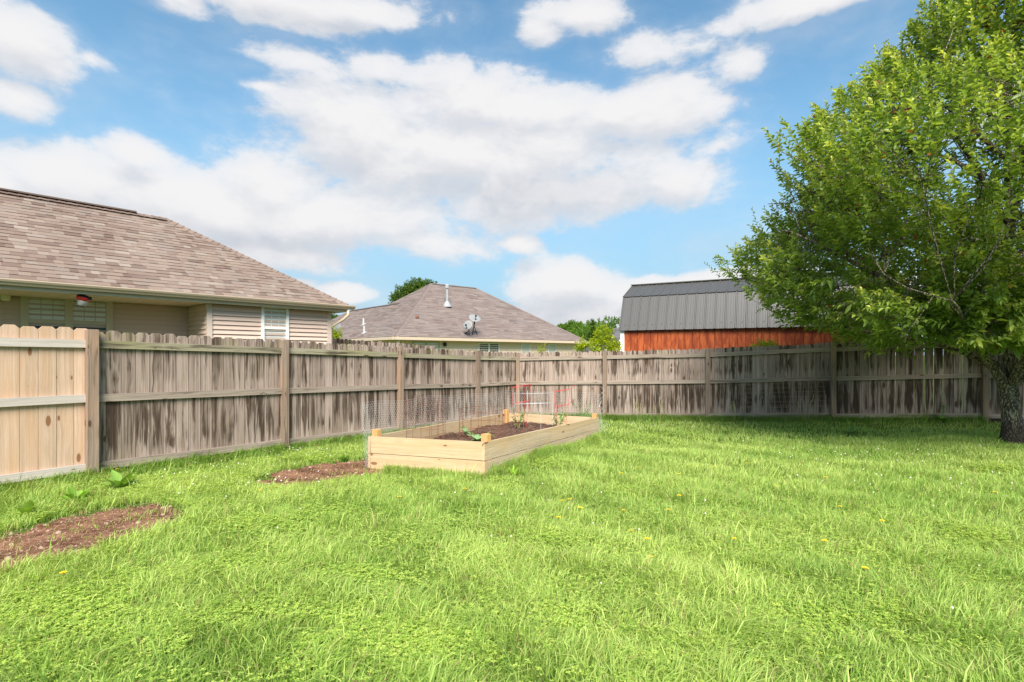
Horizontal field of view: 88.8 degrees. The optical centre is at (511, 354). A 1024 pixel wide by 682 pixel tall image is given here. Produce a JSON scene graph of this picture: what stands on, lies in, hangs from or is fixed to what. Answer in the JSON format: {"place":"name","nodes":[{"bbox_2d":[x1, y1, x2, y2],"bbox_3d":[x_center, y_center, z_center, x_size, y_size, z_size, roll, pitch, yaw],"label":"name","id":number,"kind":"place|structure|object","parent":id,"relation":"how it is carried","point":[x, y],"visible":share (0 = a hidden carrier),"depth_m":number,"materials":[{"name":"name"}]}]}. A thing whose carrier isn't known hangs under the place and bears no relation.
{"place":"outdoors","nodes":[
{"label":"outdoors","id":0,"kind":"place"},
{"bbox_2d":[0,355,1023,681],"bbox_3d":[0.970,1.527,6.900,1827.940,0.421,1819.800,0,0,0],"label":"ground","id":1,"kind":"structure","parent":0,"point":[824,429],"depth_m":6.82,"materials":[{"name":"green plant"}]},
{"bbox_2d":[14,499,46,514],"bbox_3d":[-4.228,1.343,4.558,0.152,0.160,0.276,0,0,-6],"label":"broadleaf weed","id":2,"kind":"object","parent":1,"relation":"on","point":[27,506],"visible":0.71,"depth_m":4.53,"materials":[{"name":"green plant"}]},
{"bbox_2d":[54,486,90,502],"bbox_3d":[-4.160,1.336,4.961,0.261,0.158,0.227,0,0,-22],"label":"broadleaf weed","id":3,"kind":"object","parent":1,"relation":"on","point":[71,491],"visible":0.65,"depth_m":4.95,"materials":[{"name":"green plant"}]},
{"bbox_2d":[0,503,181,569],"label":"dirt patch","id":4,"kind":"object","parent":1,"relation":"on","point":[26,537],"visible":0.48,"depth_m":4.18,"materials":[{"name":"soil"}]},
{"bbox_2d":[101,470,135,488],"bbox_3d":[-4.139,1.322,5.487,0.317,0.201,0.363,0,0,-45],"label":"broadleaf weed","id":5,"kind":"object","parent":1,"relation":"on","point":[121,481],"visible":0.86,"depth_m":5.47,"materials":[{"name":"green plant"}]},
{"bbox_2d":[0,188,355,343],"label":"tan house","id":6,"kind":"structure","parent":1,"relation":"on","point":[131,271],"depth_m":9.74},
{"bbox_2d":[0,295,10,300],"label":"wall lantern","id":7,"kind":"object","parent":6,"relation":"attached to","point":[5,297],"depth_m":8.40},
{"bbox_2d":[20,296,112,334],"bbox_3d":[-7.710,-0.426,9.087,0.459,1.234,1.235,0,0,41],"label":"window","id":8,"kind":"structure","parent":6,"relation":"in","point":[25,318],"depth_m":9.04,"materials":[{"name":"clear glass"}]},
{"bbox_2d":[76,294,91,306],"bbox_3d":[-6.839,-0.857,8.353,0.207,0.206,0.195,0,0,0],"label":"hanging lantern","id":9,"kind":"object","parent":6,"relation":"hanging from","point":[83,300],"visible":1,"depth_m":8.30,"materials":[{"name":"white plastic"}]},
{"bbox_2d":[261,307,288,341],"bbox_3d":[-4.854,-0.380,10.704,0.408,1.230,0.452,0,0,0],"label":"window","id":10,"kind":"structure","parent":6,"relation":"in","point":[263,327],"depth_m":10.69,"materials":[{"name":"white plastic"}]},
{"bbox_2d":[0,458,373,562],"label":"pebbles","id":11,"kind":"object","parent":1,"relation":"on","point":[57,532],"visible":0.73,"depth_m":4.26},
{"bbox_2d":[0,324,515,488],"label":"picket fence","id":12,"kind":"object","parent":1,"relation":"on","point":[78,399],"visible":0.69,"depth_m":7.02,"materials":[{"name":"wood"}]},
{"bbox_2d":[255,392,267,438],"bbox_3d":[-3.688,1.024,7.672,0.200,0.934,0.032,0,0,-12],"label":"garden hook","id":13,"kind":"object","parent":1,"relation":"on","point":[257,413],"visible":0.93,"depth_m":7.66,"materials":[{"name":"black metal"}]},
{"bbox_2d":[255,460,380,486],"bbox_3d":[-2.318,1.478,6.623,1.820,0.089,2.135,0,0,0],"label":"dirt patch","id":14,"kind":"object","parent":1,"relation":"on","point":[299,472],"visible":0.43,"depth_m":6.61,"materials":[{"name":"soil"}]},
{"bbox_2d":[332,322,342,339],"bbox_3d":[-4.774,0.319,14.195,0.473,2.417,0.381,0,0,0],"label":"sapling","id":15,"kind":"object","parent":1,"relation":"on","point":[336,334],"visible":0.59,"depth_m":14.18,"materials":[{"name":"green plant"}]},
{"bbox_2d":[337,452,349,460],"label":"grass tuft","id":16,"kind":"object","parent":1,"relation":"on","point":[343,457],"visible":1,"depth_m":7.32,"materials":[{"name":"green plant"}]},
{"bbox_2d":[332,338,434,348],"bbox_3d":[-3.355,0.559,12.281,4.254,2.031,0.059,0,0,35],"label":"picket fence","id":17,"kind":"object","parent":1,"relation":"on","point":[361,342],"visible":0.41,"depth_m":12.10,"materials":[{"name":"brown wood"}]},
{"bbox_2d":[388,276,437,303],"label":"leafy tree","id":18,"kind":"object","parent":1,"relation":"on","point":[411,286],"visible":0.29,"depth_m":45.22,"materials":[{"name":"green plant"}]},
{"bbox_2d":[331,283,589,353],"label":"cream house","id":19,"kind":"structure","parent":1,"relation":"on","point":[436,315],"depth_m":32.74,"materials":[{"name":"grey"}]},
{"bbox_2d":[412,341,439,348],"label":"window","id":20,"kind":"structure","parent":19,"relation":"in","point":[414,342],"depth_m":28.75,"materials":[{"name":"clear glass"}]},
{"bbox_2d":[463,320,471,333],"bbox_3d":[-2.583,-1.563,30.070,0.475,0.800,0.779,0,0,-17],"label":"satellite dish","id":21,"kind":"object","parent":19,"relation":"on","point":[467,324],"visible":1,"depth_m":29.96,"materials":[{"name":"white metal"}]},
{"bbox_2d":[469,314,480,334],"bbox_3d":[-2.198,-1.744,30.317,0.718,1.220,0.749,0,0,-26],"label":"satellite dish","id":22,"kind":"object","parent":19,"relation":"on","point":[474,317],"visible":1,"depth_m":30.27,"materials":[{"name":"white metal"}]},
{"bbox_2d":[478,343,499,351],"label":"window","id":23,"kind":"structure","parent":19,"relation":"in","point":[479,344],"depth_m":31.47,"materials":[{"name":"white plastic"}]},
{"bbox_2d":[521,343,529,353],"bbox_3d":[0.872,0.010,33.457,0.633,1.440,0.552,0,0,0],"label":"window","id":24,"kind":"structure","parent":19,"relation":"in","point":[527,344],"depth_m":33.46,"materials":[{"name":"white plastic"}]},
{"bbox_2d":[548,344,556,353],"bbox_3d":[2.692,0.010,35.014,0.628,1.440,0.548,0,0,0],"label":"window","id":25,"kind":"structure","parent":19,"relation":"in","point":[548,344],"depth_m":35.05,"materials":[{"name":"white plastic"}]},
{"bbox_2d":[363,390,600,467],"bbox_3d":[-0.670,1.133,9.137,5.007,0.986,1.791,0,0,-43],"label":"wire netting","id":26,"kind":"object","parent":1,"relation":"on","point":[454,412],"visible":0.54,"depth_m":8.75,"materials":[{"name":"grey metal"}]},
{"bbox_2d":[368,409,598,478],"bbox_3d":[-0.143,1.314,8.513,1.926,0.718,4.437,0,0,25],"label":"raised garden bed","id":27,"kind":"object","parent":1,"relation":"on","point":[417,447],"visible":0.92,"depth_m":6.88,"materials":[{"name":"brown wood"}]},
{"bbox_2d":[404,397,445,438],"bbox_3d":[-1.296,1.017,7.750,0.626,0.726,0.611,0,0,0],"label":"plant cage","id":28,"kind":"object","parent":27,"relation":"on","point":[415,411],"visible":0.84,"depth_m":7.78,"materials":[{"name":"metal"}]},
{"bbox_2d":[458,426,470,435],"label":"squash plant","id":29,"kind":"object","parent":27,"relation":"on","point":[466,431],"visible":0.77,"depth_m":8.17,"materials":[{"name":"green plant"}]},
{"bbox_2d":[458,406,505,438],"bbox_3d":[-0.459,1.091,7.950,0.722,0.579,0.712,0,0,0],"label":"plant cage","id":30,"kind":"object","parent":27,"relation":"on","point":[481,413],"visible":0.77,"depth_m":8.12,"materials":[{"name":"metal"}]},
{"bbox_2d":[471,431,494,440],"bbox_3d":[-0.470,1.197,7.569,0.309,0.191,0.421,0,0,42],"label":"squash plant","id":31,"kind":"object","parent":27,"relation":"on","point":[477,437],"visible":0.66,"depth_m":7.45,"materials":[{"name":"green plant"}]},
{"bbox_2d":[511,408,525,428],"bbox_3d":[0.123,1.196,9.757,0.415,0.411,0.202,0,0,-44],"label":"tomato plant","id":32,"kind":"object","parent":27,"relation":"on","point":[521,416],"visible":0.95,"depth_m":9.74,"materials":[{"name":"green plant"}]},
{"bbox_2d":[510,384,531,427],"bbox_3d":[0.170,1.034,9.900,0.407,0.952,0.407,0,0,0],"label":"tomato cage","id":33,"kind":"object","parent":27,"relation":"on","point":[522,402],"visible":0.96,"depth_m":9.85,"materials":[{"name":"red metal"}]},
{"bbox_2d":[514,390,552,427],"bbox_3d":[0.420,1.058,9.950,0.786,0.704,0.778,0,0,0],"label":"plant cage","id":34,"kind":"object","parent":27,"relation":"on","point":[527,393],"visible":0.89,"depth_m":10.06,"materials":[{"name":"white metal"}]},
{"bbox_2d":[487,419,606,473],"bbox_3d":[0.737,1.361,8.153,0.119,0.517,4.511,0,0,28],"label":"wire netting","id":35,"kind":"object","parent":27,"relation":"attached to","point":[542,441],"visible":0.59,"depth_m":7.42,"materials":[{"name":"grey metal"}]},
{"bbox_2d":[552,411,566,424],"bbox_3d":[0.862,1.220,9.556,0.286,0.363,0.275,0,0,0],"label":"tomato plant","id":36,"kind":"object","parent":27,"relation":"on","point":[561,417],"visible":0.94,"depth_m":9.54,"materials":[{"name":"green plant"}]},
{"bbox_2d":[554,384,575,419],"bbox_3d":[0.977,1.029,9.650,0.391,0.963,0.335,0,0,0],"label":"tomato cage","id":37,"kind":"object","parent":27,"relation":"on","point":[561,405],"visible":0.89,"depth_m":9.64,"materials":[{"name":"red metal"}]},
{"bbox_2d":[0,420,1023,681],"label":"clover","id":38,"kind":"object","parent":1,"relation":"on","point":[88,621],"depth_m":2.82,"materials":[{"name":"green plant"}]},
{"bbox_2d":[505,464,524,474],"bbox_3d":[0.056,1.393,6.202,0.233,0.126,0.275,0,0,26],"label":"broadleaf weed","id":39,"kind":"object","parent":1,"relation":"on","point":[514,472],"visible":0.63,"depth_m":6.25,"materials":[{"name":"green plant"}]},
{"bbox_2d":[538,343,545,353],"bbox_3d":[0.792,0.661,14.520,0.307,2.003,0.303,0,0,23],"label":"sapling","id":40,"kind":"object","parent":1,"relation":"on","point":[542,349],"visible":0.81,"depth_m":14.52,"materials":[{"name":"green plant"}]},
{"bbox_2d":[561,319,585,331],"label":"leafy tree","id":41,"kind":"object","parent":1,"relation":"on","point":[567,326],"visible":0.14,"depth_m":65.40,"materials":[{"name":"green plant"}]},
{"bbox_2d":[569,326,585,336],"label":"leafy tree","id":42,"kind":"object","parent":1,"relation":"on","point":[575,330],"visible":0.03,"depth_m":49.85,"materials":[{"name":"green plant"}]},
{"bbox_2d":[566,320,589,336],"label":"leafy tree","id":43,"kind":"object","parent":1,"relation":"on","point":[581,324],"visible":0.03,"depth_m":59.45,"materials":[{"name":"green plant"}]},
{"bbox_2d":[574,402,590,416],"bbox_3d":[1.463,1.265,10.537,0.395,0.729,0.268,0,0,-21],"label":"garden weed","id":44,"kind":"object","parent":1,"relation":"on","point":[582,409],"visible":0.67,"depth_m":10.55,"materials":[{"name":"green plant"}]},
{"bbox_2d":[573,336,600,351],"bbox_3d":[2.288,0.526,15.987,0.889,2.285,0.609,0,0,0],"label":"sapling","id":45,"kind":"object","parent":1,"relation":"on","point":[582,344],"visible":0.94,"depth_m":15.97,"materials":[{"name":"green plant"}]},
{"bbox_2d":[586,319,597,348],"bbox_3d":[6.196,-0.520,39.984,1.098,4.504,0.920,0,0,0],"label":"leafy tree","id":46,"kind":"object","parent":1,"relation":"on","point":[592,329],"visible":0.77,"depth_m":39.90,"materials":[{"name":"green plant"}]},
{"bbox_2d":[574,325,612,350],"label":"leafy tree","id":47,"kind":"object","parent":1,"relation":"on","point":[587,330],"visible":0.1,"depth_m":47.38,"materials":[{"name":"green plant"}]},
{"bbox_2d":[576,328,619,352],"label":"grey roofed house","id":48,"kind":"structure","parent":1,"relation":"on","point":[617,333],"depth_m":42.04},
{"bbox_2d":[584,315,619,328],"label":"leafy tree","id":49,"kind":"object","parent":1,"relation":"on","point":[611,323],"visible":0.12,"depth_m":51.61,"materials":[{"name":"green plant"}]},
{"bbox_2d":[587,323,619,351],"bbox_3d":[2.965,0.318,17.029,1.152,2.681,0.825,0,0,0],"label":"sapling","id":50,"kind":"object","parent":1,"relation":"on","point":[604,335],"visible":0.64,"depth_m":16.95,"materials":[{"name":"green plant"}]},
{"bbox_2d":[605,335,623,351],"bbox_3d":[3.029,0.523,15.512,0.560,2.218,0.442,0,0,29],"label":"sapling","id":51,"kind":"object","parent":1,"relation":"on","point":[614,346],"visible":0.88,"depth_m":15.46,"materials":[{"name":"green plant"}]},
{"bbox_2d":[727,400,744,422],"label":"seeding grass","id":52,"kind":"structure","parent":1,"relation":"on","point":[734,409],"depth_m":11.76,"materials":[{"name":"plant"}]},
{"bbox_2d":[619,272,891,409],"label":"barn shed","id":53,"kind":"structure","parent":1,"relation":"on","point":[699,314],"depth_m":15.13,"materials":[{"name":"grey metal"}]},
{"bbox_2d":[750,337,780,346],"bbox_3d":[6.095,0.548,12.570,0.705,1.932,0.670,0,0,36],"label":"sapling","id":54,"kind":"object","parent":1,"relation":"on","point":[764,343],"visible":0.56,"depth_m":12.52,"materials":[{"name":"green plant"}]},
{"bbox_2d":[515,341,1023,422],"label":"picket fence","id":55,"kind":"object","parent":1,"relation":"on","point":[707,381],"visible":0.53,"depth_m":11.75,"materials":[{"name":"brown wood"}]},
{"bbox_2d":[738,378,829,421],"bbox_3d":[5.930,1.003,11.446,1.805,1.022,0.091,0,0,22],"label":"trellis","id":56,"kind":"object","parent":1,"relation":"on","point":[783,401],"visible":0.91,"depth_m":11.43,"materials":[{"name":"grey metal"}]},
{"bbox_2d":[797,395,813,420],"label":"seeding grass","id":57,"kind":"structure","parent":1,"relation":"on","point":[805,408],"depth_m":11.20,"materials":[{"name":"plant"}]},
{"bbox_2d":[840,425,858,433],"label":"broadleaf weed","id":58,"kind":"object","parent":1,"relation":"on","point":[851,430],"visible":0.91,"depth_m":9.51,"materials":[{"name":"green plant"}]},
{"bbox_2d":[704,0,1023,443],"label":"pear tree","id":59,"kind":"object","parent":1,"relation":"on","point":[950,305],"visible":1,"depth_m":7.08,"materials":[{"name":"green plant"}]},
{"bbox_2d":[938,405,947,415],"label":"garden weed","id":60,"kind":"object","parent":1,"relation":"on","point":[943,410],"visible":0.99,"depth_m":10.42,"materials":[{"name":"green plant"}]},
{"bbox_2d":[939,416,949,421],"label":"broadleaf weed","id":61,"kind":"object","parent":1,"relation":"on","point":[943,418],"visible":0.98,"depth_m":10.33,"materials":[{"name":"green plant"}]},
{"bbox_2d":[0,0,1023,354],"label":"sky","id":62,"kind":"structure","parent":0,"point":[549,159],"materials":[{"name":"blue"}]}
]}

